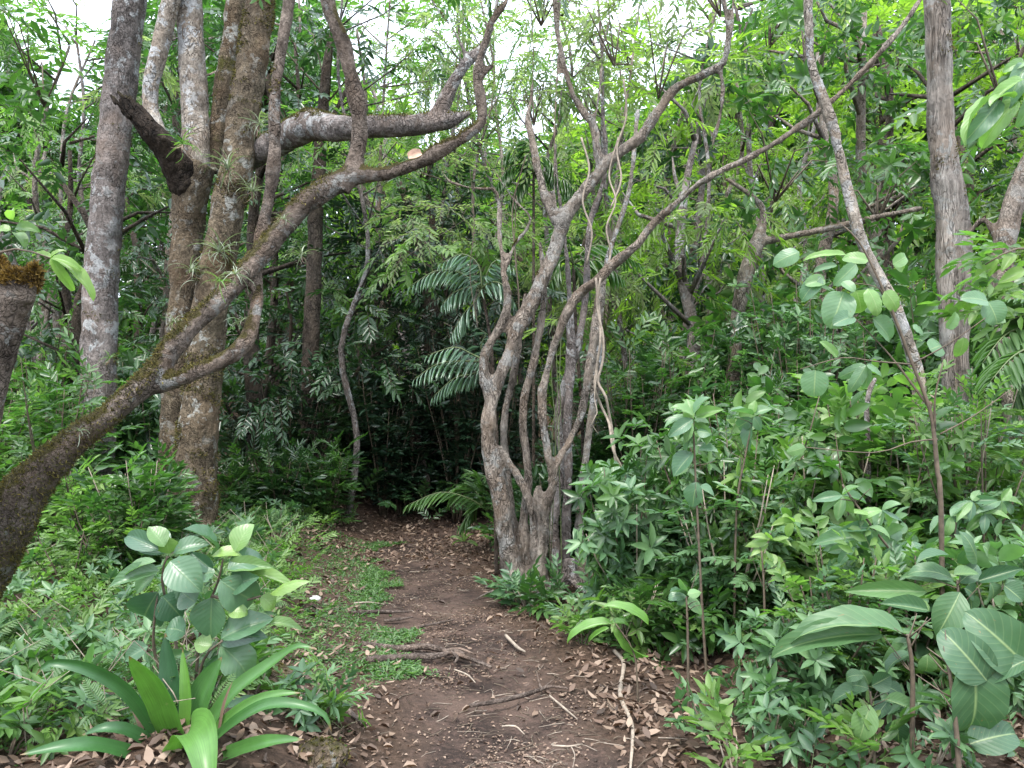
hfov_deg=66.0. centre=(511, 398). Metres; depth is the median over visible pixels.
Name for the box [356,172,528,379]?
forest tree
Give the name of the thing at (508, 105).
forest tree
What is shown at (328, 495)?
shrub
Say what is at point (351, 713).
fallen branch
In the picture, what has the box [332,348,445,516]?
shrub
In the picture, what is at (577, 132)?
forest tree
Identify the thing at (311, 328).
dark slender tree
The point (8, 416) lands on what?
shrub
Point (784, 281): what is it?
shrub
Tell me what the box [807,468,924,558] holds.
shrub
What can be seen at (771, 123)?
forest tree
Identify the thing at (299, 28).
forest tree
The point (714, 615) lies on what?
shrub
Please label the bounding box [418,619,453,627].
root
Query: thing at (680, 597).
star leaved seedling
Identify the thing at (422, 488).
undergrowth
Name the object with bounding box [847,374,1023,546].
shrub
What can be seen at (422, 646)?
root
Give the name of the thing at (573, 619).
shrub
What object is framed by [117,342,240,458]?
shrub
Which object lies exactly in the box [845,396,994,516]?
shrub
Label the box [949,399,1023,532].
shrub
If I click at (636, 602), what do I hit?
shrub
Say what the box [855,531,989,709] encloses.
shrub
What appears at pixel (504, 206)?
forest tree
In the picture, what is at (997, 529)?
shrub
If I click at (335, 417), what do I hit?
shrub
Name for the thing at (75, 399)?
shrub
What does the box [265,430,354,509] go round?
shrub
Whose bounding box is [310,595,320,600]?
stone
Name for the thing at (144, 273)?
forest tree
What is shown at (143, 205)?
forest tree
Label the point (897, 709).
shrub
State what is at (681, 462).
whorled sapling
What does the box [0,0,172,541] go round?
speckled tree
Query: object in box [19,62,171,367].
forest tree
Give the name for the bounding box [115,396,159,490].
shrub
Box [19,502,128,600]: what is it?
shrub
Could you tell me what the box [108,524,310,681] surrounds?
broad leaved shrub
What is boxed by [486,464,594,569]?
shrub
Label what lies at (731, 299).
shrub
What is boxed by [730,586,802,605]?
shrub
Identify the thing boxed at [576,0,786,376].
forest tree
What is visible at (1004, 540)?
shrub
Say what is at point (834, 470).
shrub
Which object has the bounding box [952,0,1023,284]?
forest tree
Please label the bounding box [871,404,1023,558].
shrub
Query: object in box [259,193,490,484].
forest tree
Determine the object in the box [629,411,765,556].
shrub
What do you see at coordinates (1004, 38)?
forest tree
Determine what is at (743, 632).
shrub
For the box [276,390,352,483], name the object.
shrub
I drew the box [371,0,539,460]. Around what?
forest tree
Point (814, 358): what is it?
shrub
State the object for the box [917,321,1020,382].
shrub
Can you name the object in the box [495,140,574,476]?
palm
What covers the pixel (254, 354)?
forest tree
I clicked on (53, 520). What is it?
shrub
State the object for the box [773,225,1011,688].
round leaved sapling
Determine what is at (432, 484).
shrub
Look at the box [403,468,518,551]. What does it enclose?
understory palm
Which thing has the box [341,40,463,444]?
forest tree
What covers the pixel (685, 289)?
forest tree
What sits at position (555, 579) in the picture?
shrub
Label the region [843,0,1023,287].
forest tree
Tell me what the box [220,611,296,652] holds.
shrub
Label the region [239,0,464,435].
forest tree
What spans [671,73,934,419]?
thin forked tree
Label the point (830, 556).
shrub
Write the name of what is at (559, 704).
fallen stick
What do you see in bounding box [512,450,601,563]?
shrub
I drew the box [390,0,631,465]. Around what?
forest tree
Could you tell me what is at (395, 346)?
forest tree
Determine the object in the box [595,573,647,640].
shrub
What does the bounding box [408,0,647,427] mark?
forest tree
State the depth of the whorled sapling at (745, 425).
4.59 m
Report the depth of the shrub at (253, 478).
8.88 m
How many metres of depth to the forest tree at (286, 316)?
11.78 m
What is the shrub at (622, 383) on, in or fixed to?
on the ground at (598, 757)
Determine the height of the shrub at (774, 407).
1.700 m
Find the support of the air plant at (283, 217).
attached to the leaning tree at (28, 486)
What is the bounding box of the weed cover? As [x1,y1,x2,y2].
[0,493,315,746]
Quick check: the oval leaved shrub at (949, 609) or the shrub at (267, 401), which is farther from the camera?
the shrub at (267, 401)
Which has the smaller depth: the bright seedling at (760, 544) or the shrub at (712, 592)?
the bright seedling at (760, 544)
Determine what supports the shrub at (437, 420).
on the ground at (598, 757)
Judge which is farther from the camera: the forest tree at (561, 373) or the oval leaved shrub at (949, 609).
the forest tree at (561, 373)
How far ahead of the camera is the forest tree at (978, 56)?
19.46 m
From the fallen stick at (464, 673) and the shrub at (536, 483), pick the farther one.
the shrub at (536, 483)
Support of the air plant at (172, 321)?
attached to the leaning tree at (28, 486)
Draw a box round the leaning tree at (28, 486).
[0,0,570,604]
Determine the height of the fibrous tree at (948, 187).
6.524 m
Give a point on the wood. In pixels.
(4, 96)
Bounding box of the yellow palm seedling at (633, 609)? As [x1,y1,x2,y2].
[567,600,648,704]
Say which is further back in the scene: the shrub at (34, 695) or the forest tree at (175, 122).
the forest tree at (175, 122)
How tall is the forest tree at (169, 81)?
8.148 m
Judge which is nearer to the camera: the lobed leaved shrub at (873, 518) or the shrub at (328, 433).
the lobed leaved shrub at (873, 518)
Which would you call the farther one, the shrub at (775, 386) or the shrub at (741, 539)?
the shrub at (775, 386)
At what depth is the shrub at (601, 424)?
7.39 m
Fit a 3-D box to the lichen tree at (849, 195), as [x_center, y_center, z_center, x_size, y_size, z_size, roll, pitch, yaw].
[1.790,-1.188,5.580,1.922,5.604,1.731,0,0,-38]
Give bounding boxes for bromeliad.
[20,633,331,767]
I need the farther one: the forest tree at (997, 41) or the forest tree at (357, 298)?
the forest tree at (997, 41)
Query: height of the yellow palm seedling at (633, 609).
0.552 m
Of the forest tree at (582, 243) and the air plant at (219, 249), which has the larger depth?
the forest tree at (582, 243)
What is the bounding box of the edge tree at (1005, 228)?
[966,20,1023,440]
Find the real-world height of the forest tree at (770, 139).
8.212 m
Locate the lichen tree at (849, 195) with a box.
[631,0,930,461]
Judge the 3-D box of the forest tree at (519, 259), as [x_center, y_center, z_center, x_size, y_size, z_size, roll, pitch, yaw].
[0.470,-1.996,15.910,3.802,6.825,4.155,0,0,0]
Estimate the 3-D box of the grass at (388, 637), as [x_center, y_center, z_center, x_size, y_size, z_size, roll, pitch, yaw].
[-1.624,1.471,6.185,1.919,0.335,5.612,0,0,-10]
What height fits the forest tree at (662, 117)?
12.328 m
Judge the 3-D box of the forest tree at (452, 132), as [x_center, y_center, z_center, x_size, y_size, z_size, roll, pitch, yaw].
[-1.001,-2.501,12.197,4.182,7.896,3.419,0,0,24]
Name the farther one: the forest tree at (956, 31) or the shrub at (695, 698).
the forest tree at (956, 31)
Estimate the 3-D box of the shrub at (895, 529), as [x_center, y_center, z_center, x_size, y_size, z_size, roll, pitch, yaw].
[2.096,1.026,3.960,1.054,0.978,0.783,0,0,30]
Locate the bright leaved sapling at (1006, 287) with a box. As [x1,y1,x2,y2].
[917,230,1023,349]
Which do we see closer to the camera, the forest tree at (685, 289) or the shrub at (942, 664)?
the shrub at (942, 664)
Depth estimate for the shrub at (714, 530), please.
4.90 m
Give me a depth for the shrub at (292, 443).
9.28 m
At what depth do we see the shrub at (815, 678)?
3.66 m
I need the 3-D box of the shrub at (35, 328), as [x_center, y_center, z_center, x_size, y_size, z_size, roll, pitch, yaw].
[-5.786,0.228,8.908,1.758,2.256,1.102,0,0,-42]
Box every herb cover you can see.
[0,494,357,744]
[585,558,1023,767]
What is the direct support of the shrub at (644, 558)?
on the ground at (598, 757)
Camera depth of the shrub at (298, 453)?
8.80 m
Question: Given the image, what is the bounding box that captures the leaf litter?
[0,493,1023,767]
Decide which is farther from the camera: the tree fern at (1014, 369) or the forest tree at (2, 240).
the forest tree at (2, 240)
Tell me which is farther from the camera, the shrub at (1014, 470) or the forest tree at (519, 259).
the forest tree at (519, 259)
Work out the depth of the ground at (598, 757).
4.36 m
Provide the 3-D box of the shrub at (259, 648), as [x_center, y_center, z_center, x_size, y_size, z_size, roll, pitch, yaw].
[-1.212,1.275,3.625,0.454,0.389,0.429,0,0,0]
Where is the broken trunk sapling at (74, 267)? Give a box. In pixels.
[0,207,95,301]
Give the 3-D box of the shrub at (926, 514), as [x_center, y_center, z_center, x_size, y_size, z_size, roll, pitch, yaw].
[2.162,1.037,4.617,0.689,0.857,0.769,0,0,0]
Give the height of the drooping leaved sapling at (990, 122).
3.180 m
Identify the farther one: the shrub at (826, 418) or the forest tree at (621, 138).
the forest tree at (621, 138)
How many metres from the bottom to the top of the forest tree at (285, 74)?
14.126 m
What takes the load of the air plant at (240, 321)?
attached to the leaning tree at (28, 486)
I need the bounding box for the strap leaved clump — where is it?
[450,526,477,545]
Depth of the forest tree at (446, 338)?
10.79 m
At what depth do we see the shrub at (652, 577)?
4.95 m
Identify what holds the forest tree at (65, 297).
on the ground at (598, 757)
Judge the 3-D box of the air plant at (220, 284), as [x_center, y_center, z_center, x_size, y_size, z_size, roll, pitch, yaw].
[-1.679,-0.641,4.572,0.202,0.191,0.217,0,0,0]
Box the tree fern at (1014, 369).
[970,298,1023,421]
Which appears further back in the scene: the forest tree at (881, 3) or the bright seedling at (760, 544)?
the forest tree at (881, 3)
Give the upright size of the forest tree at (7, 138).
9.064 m
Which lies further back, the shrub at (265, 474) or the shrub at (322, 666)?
the shrub at (265, 474)
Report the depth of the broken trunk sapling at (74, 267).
3.75 m
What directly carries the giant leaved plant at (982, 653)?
on the ground at (598, 757)
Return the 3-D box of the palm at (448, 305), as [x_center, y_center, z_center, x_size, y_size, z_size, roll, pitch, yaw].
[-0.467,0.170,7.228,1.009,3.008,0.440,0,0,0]
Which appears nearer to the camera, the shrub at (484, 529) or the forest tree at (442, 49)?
the shrub at (484, 529)
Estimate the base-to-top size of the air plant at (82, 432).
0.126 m
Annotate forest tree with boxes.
[0,0,137,345]
[0,0,180,282]
[0,33,79,309]
[0,77,31,239]
[0,77,210,411]
[0,85,86,355]
[0,89,153,395]
[0,99,91,380]
[0,176,154,378]
[1,115,149,362]
[2,17,210,409]
[10,104,160,385]
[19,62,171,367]
[64,0,217,349]
[71,0,225,366]
[76,17,320,365]
[83,14,306,374]
[123,7,393,423]
[142,0,436,498]
[166,0,368,422]
[168,0,363,437]
[204,13,316,391]
[218,242,413,448]
[219,239,470,499]
[226,0,361,400]
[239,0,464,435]
[258,0,547,517]
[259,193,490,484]
[263,186,472,434]
[270,0,552,492]
[280,0,580,517]
[281,141,416,402]
[294,161,573,518]
[297,78,489,391]
[306,109,462,409]
[330,249,541,386]
[337,1,594,491]
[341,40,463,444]
[345,154,538,438]
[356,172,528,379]
[367,169,551,411]
[368,15,547,401]
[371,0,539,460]
[375,243,585,473]
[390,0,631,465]
[407,24,564,388]
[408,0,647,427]
[438,182,540,379]
[448,142,559,416]
[463,127,624,461]
[468,0,676,420]
[469,0,679,380]
[469,159,564,421]
[484,0,731,433]
[494,0,760,392]
[516,0,820,366]
[516,166,686,443]
[522,25,789,424]
[528,94,675,433]
[543,90,677,391]
[547,99,666,394]
[575,34,798,394]
[575,41,796,415]
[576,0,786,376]
[577,86,738,389]
[588,119,756,370]
[607,41,791,388]
[647,0,901,357]
[662,53,799,356]
[681,0,868,346]
[687,0,1014,359]
[696,0,980,352]
[726,0,906,353]
[742,1,888,351]
[767,0,913,352]
[768,0,992,345]
[788,2,969,345]
[790,0,1023,345]
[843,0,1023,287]
[866,16,964,322]
[895,0,1023,305]
[895,39,1023,344]
[915,0,1023,295]
[918,4,1023,289]
[929,5,1023,315]
[952,0,1023,276]
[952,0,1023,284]
[967,20,1023,210]
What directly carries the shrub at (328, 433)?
on the ground at (598, 757)
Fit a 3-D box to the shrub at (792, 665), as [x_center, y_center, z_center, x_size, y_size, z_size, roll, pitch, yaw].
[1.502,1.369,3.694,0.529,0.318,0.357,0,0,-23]
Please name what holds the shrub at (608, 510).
on the ground at (598, 757)
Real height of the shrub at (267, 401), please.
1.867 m
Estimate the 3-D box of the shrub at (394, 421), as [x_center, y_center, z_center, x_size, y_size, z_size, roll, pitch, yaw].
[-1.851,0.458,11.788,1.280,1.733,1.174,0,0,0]
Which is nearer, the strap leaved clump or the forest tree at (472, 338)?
the strap leaved clump
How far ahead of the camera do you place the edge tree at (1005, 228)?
5.95 m
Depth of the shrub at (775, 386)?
7.11 m
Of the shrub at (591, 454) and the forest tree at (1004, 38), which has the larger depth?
the forest tree at (1004, 38)
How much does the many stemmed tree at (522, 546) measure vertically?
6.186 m
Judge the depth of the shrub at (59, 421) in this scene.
7.03 m
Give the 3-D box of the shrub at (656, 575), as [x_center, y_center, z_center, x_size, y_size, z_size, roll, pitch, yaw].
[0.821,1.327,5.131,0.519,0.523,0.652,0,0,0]
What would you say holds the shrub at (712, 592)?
on the ground at (598, 757)
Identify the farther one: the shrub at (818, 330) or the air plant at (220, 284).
the shrub at (818, 330)
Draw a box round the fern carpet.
[0,501,300,755]
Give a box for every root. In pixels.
[351,610,408,613]
[361,641,491,668]
[366,649,465,663]
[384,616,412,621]
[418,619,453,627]
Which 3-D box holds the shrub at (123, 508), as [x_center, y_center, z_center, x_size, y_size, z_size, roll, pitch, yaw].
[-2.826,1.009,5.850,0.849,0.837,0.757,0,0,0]
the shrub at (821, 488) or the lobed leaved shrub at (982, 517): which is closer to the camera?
the lobed leaved shrub at (982, 517)
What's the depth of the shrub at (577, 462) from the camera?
7.70 m
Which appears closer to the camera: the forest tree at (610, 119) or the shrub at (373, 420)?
the shrub at (373, 420)
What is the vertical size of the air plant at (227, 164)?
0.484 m
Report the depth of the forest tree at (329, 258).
13.32 m
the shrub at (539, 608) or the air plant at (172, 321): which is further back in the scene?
the shrub at (539, 608)
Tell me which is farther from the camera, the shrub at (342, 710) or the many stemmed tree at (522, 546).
the many stemmed tree at (522, 546)
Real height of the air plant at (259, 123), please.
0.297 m
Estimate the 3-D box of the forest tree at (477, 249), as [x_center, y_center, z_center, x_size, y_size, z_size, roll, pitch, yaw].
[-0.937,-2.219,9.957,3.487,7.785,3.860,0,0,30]
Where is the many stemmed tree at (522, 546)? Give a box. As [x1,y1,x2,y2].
[442,0,974,601]
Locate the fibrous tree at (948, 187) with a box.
[881,0,1023,427]
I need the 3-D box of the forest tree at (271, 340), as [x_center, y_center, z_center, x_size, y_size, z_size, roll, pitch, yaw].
[-3.297,-2.037,11.774,4.356,6.882,4.327,0,0,45]
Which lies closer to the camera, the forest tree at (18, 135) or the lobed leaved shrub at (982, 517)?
the lobed leaved shrub at (982, 517)
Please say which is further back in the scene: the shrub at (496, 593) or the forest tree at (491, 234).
the forest tree at (491, 234)
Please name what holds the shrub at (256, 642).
on the ground at (598, 757)
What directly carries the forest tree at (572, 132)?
on the ground at (598, 757)
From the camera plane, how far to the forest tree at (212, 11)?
19.05 m
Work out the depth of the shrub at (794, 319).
8.20 m
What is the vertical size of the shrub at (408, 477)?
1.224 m
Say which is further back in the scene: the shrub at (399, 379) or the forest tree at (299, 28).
the forest tree at (299, 28)
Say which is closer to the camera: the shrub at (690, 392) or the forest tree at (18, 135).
the shrub at (690, 392)
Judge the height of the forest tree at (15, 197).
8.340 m
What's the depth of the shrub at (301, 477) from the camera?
8.79 m
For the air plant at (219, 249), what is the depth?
7.08 m
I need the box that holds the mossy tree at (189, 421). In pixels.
[109,0,498,542]
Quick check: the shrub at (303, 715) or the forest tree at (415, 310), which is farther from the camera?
the forest tree at (415, 310)
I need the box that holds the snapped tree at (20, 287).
[0,254,46,425]
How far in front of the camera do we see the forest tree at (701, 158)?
10.87 m
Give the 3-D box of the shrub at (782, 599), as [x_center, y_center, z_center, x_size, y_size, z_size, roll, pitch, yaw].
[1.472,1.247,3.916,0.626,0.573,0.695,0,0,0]
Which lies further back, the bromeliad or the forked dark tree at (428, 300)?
the forked dark tree at (428, 300)
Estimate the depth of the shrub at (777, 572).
3.73 m
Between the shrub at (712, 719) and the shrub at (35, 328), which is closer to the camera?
the shrub at (712, 719)
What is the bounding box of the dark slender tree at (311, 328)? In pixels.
[168,0,462,503]
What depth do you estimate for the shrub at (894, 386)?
8.60 m
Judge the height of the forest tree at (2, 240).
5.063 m
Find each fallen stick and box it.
[454,669,475,682]
[502,725,524,734]
[504,634,525,651]
[549,695,577,719]
[552,743,582,764]
[612,649,634,767]
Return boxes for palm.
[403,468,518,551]
[407,253,515,574]
[412,328,502,574]
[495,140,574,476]
[543,232,645,535]
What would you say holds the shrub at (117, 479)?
on the ground at (598, 757)
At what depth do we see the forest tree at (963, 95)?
13.57 m
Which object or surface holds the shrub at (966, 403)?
on the ground at (598, 757)
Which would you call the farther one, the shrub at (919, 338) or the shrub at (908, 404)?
the shrub at (919, 338)
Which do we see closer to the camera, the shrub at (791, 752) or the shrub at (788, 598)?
the shrub at (791, 752)
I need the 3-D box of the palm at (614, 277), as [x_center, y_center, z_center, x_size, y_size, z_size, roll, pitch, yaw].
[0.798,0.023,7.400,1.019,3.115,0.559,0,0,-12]
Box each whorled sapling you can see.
[664,396,723,675]
[726,400,771,653]
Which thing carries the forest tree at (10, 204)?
on the ground at (598, 757)
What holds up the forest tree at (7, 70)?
on the ground at (598, 757)
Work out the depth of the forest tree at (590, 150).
12.62 m
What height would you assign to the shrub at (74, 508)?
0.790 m
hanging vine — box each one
[470,170,519,326]
[512,156,525,307]
[548,336,561,577]
[580,79,627,264]
[591,370,598,433]
[593,278,621,465]
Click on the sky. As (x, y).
(95, 12)
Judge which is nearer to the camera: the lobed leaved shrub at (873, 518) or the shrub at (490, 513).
the lobed leaved shrub at (873, 518)
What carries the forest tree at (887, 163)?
on the ground at (598, 757)
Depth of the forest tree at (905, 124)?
29.45 m
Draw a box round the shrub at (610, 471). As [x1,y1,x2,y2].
[581,459,633,497]
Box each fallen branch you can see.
[304,675,362,723]
[469,671,567,707]
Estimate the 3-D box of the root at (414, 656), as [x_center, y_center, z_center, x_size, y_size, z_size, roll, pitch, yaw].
[-0.554,1.580,4.781,0.625,0.070,0.238,0,0,-25]
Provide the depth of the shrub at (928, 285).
8.63 m
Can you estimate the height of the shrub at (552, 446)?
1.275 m
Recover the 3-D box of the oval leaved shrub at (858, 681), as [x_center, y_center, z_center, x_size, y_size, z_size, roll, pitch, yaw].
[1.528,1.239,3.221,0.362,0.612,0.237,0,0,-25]
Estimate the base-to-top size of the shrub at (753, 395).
1.607 m
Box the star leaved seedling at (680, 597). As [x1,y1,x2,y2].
[668,569,701,706]
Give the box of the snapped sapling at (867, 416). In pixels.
[864,378,876,507]
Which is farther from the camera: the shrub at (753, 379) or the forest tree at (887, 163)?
the forest tree at (887, 163)
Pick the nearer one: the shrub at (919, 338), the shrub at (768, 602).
the shrub at (768, 602)
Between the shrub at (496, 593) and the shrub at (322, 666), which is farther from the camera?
the shrub at (496, 593)
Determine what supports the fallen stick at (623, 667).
on the ground at (598, 757)
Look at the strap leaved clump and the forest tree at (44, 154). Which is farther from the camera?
the forest tree at (44, 154)
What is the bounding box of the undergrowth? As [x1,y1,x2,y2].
[1,412,625,522]
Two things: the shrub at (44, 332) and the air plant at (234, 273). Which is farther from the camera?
the shrub at (44, 332)
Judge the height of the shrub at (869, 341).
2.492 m
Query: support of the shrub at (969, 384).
on the ground at (598, 757)
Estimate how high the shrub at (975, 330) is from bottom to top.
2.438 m
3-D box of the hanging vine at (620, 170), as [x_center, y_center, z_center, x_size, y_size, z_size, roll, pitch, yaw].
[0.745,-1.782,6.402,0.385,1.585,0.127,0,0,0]
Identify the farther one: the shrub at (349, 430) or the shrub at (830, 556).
the shrub at (349, 430)
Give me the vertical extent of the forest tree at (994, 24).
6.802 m
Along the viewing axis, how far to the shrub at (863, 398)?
5.96 m
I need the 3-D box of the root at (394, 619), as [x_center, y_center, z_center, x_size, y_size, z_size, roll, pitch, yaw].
[-0.822,1.602,5.725,0.218,0.024,0.024,0,0,-22]
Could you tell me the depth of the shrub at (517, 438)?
11.70 m
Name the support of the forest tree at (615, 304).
on the ground at (598, 757)
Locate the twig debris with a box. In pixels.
[217,533,806,767]
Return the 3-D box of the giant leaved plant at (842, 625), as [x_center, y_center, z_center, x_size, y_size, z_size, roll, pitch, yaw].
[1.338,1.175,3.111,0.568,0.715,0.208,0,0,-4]
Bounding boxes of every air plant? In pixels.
[69,427,91,444]
[98,353,117,364]
[162,311,185,331]
[165,256,216,288]
[186,225,251,272]
[198,147,251,190]
[202,271,235,301]
[214,262,254,287]
[224,316,246,334]
[235,174,263,205]
[237,108,266,140]
[274,210,296,228]
[284,242,314,267]
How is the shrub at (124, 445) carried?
on the ground at (598, 757)
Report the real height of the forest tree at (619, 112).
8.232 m
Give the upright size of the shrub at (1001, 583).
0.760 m
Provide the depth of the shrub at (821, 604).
3.71 m
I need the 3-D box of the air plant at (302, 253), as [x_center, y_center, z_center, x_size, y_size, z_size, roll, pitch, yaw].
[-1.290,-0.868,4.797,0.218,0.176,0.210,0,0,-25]
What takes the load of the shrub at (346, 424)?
on the ground at (598, 757)
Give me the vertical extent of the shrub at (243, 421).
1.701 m
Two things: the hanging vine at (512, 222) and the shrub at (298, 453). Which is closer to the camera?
the hanging vine at (512, 222)
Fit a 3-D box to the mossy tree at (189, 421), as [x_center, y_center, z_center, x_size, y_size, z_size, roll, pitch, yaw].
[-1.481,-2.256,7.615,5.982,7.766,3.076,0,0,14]
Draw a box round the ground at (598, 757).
[0,337,1023,767]
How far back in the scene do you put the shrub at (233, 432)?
11.01 m
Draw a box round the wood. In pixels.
[0,0,1023,407]
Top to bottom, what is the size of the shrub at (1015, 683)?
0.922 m
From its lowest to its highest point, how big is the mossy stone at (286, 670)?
0.185 m
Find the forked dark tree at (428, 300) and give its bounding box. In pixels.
[363,119,542,504]
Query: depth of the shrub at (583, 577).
5.45 m
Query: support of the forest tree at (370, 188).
on the ground at (598, 757)
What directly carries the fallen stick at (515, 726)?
on the ground at (598, 757)
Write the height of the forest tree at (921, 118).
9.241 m
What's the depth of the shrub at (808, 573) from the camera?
4.47 m
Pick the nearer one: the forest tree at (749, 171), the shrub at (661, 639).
the shrub at (661, 639)
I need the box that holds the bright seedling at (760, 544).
[745,513,803,667]
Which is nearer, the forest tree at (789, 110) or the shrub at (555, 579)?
the shrub at (555, 579)
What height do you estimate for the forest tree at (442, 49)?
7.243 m
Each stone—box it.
[256,660,296,689]
[297,735,350,767]
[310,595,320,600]
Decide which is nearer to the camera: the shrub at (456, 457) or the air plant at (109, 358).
the air plant at (109, 358)
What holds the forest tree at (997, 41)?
on the ground at (598, 757)
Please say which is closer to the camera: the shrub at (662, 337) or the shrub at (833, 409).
the shrub at (833, 409)
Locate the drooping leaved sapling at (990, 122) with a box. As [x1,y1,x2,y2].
[960,57,1023,148]
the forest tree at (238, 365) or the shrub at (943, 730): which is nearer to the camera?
the shrub at (943, 730)
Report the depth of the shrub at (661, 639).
4.90 m
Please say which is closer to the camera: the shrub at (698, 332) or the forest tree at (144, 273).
the shrub at (698, 332)
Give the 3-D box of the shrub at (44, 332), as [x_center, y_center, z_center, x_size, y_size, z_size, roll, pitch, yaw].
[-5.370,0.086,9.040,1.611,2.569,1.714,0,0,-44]
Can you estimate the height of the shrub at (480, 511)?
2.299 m
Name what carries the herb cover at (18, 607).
on the ground at (598, 757)
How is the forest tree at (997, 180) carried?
on the ground at (598, 757)
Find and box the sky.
[0,0,1004,320]
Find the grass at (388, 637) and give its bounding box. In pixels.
[143,519,449,739]
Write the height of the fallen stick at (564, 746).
0.012 m
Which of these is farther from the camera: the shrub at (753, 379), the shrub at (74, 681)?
the shrub at (753, 379)
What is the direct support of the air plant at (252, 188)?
attached to the mossy tree at (189, 421)
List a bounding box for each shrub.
[0,326,73,473]
[0,327,146,531]
[0,387,68,475]
[0,412,24,478]
[0,437,94,562]
[0,668,76,758]
[0,671,89,765]
[1,288,79,467]
[2,638,95,703]
[3,351,122,466]
[4,304,79,461]
[18,371,159,517]
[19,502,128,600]
[22,627,136,733]
[23,441,126,565]
[41,484,181,586]
[51,477,194,586]
[60,334,152,459]
[61,441,198,563]
[66,393,152,490]
[77,641,160,720]
[103,437,207,560]
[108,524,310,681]
[115,358,160,506]
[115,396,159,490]
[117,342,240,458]
[186,636,287,712]
[188,633,281,686]
[217,442,289,507]
[217,450,296,514]
[217,469,254,518]
[218,407,281,473]
[218,422,331,514]
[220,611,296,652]
[222,368,299,462]
[231,376,325,453]
[237,366,360,481]
[239,349,340,493]
[247,437,315,506]
[247,446,310,514]
[253,448,334,517]
[263,658,341,736]
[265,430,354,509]
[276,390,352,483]
[276,455,359,517]
[280,648,361,725]
[280,663,374,724]
[285,432,372,523]
[293,375,360,464]
[297,690,371,746]
[319,321,403,496]
[329,390,377,478]
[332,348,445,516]
[351,399,415,484]
[360,348,414,470]
[361,330,457,513]
[369,424,438,516]
[395,313,515,522]
[399,432,463,507]
[400,389,474,472]
[422,351,519,516]
[428,313,557,520]
[431,437,472,507]
[451,434,531,511]
[467,467,536,546]
[473,503,572,563]
[473,554,541,606]
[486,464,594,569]
[491,568,541,605]
[494,362,545,477]
[508,565,575,620]
[512,432,606,537]
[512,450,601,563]
[515,463,578,544]
[515,552,586,603]
[536,331,690,538]
[537,433,618,510]
[542,578,594,623]
[548,591,610,644]
[562,418,687,596]
[563,552,621,627]
[564,467,696,644]
[572,310,704,509]
[572,439,636,503]
[576,587,656,654]
[580,560,691,661]
[581,459,633,497]
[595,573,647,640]
[599,346,684,458]
[603,335,731,461]
[604,345,718,437]
[605,560,669,636]
[614,318,748,471]
[617,310,749,447]
[620,443,699,531]
[624,463,713,579]
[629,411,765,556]
[631,553,743,655]
[633,313,768,442]
[635,535,751,604]
[641,376,836,633]
[643,439,821,647]
[651,623,663,646]
[652,586,729,664]
[657,418,732,477]
[661,330,806,446]
[661,376,820,511]
[663,669,732,747]
[668,385,850,597]
[669,264,811,408]
[676,547,800,652]
[679,672,795,767]
[687,458,854,622]
[689,588,732,647]
[705,295,804,400]
[709,425,826,551]
[710,249,898,437]
[714,275,859,413]
[715,607,876,727]
[716,360,887,445]
[725,571,794,646]
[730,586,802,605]
[732,391,843,446]
[732,673,834,767]
[735,684,819,767]
[738,310,875,420]
[744,580,796,622]
[746,576,880,691]
[749,426,883,596]
[758,498,939,706]
[765,506,958,650]
[774,384,892,443]
[779,387,978,613]
[779,400,933,500]
[783,658,863,729]
[785,359,968,508]
[787,310,934,406]
[788,540,932,705]
[790,321,909,405]
[791,303,928,403]
[800,690,923,767]
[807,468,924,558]
[812,484,930,696]
[815,506,1023,693]
[820,403,846,432]
[822,359,1023,516]
[822,531,938,647]
[823,505,937,549]
[831,628,936,763]
[843,251,980,382]
[844,395,964,509]
[844,531,1023,635]
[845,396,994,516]
[846,654,939,723]
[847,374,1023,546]
[855,260,1023,424]
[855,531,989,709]
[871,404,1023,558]
[873,380,1023,565]
[876,541,1023,690]
[880,354,1023,524]
[890,689,982,767]
[897,516,1023,604]
[899,303,975,395]
[904,652,1014,721]
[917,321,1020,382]
[929,277,1023,422]
[930,488,1022,565]
[938,530,1023,716]
[949,383,1023,430]
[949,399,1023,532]
[950,524,1023,621]
[952,403,1023,536]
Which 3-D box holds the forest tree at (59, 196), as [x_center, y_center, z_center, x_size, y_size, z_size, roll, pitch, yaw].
[-7.236,-2.771,14.247,3.390,7.751,4.748,0,0,-29]
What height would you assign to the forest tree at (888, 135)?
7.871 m
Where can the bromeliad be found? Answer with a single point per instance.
(157, 708)
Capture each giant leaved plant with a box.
[771,604,930,764]
[916,608,1023,767]
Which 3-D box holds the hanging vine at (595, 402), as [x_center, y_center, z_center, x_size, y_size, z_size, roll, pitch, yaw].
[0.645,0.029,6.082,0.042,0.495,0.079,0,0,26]
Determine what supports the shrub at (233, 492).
on the ground at (598, 757)
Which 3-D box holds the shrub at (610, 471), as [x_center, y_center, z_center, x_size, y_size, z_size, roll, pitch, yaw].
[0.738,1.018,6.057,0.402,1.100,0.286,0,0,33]
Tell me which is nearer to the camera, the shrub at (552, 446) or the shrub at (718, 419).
the shrub at (718, 419)
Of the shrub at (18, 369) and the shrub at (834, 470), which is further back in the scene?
the shrub at (18, 369)
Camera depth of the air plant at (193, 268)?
7.28 m
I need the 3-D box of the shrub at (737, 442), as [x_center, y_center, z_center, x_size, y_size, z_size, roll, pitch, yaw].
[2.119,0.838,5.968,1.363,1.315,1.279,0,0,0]
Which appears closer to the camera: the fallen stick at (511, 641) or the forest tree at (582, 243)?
the fallen stick at (511, 641)
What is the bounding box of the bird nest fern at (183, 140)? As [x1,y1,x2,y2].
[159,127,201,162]
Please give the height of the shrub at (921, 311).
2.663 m
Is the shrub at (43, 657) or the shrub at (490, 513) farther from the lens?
the shrub at (490, 513)
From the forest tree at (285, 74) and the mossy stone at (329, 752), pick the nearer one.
the mossy stone at (329, 752)
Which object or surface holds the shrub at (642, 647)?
on the ground at (598, 757)

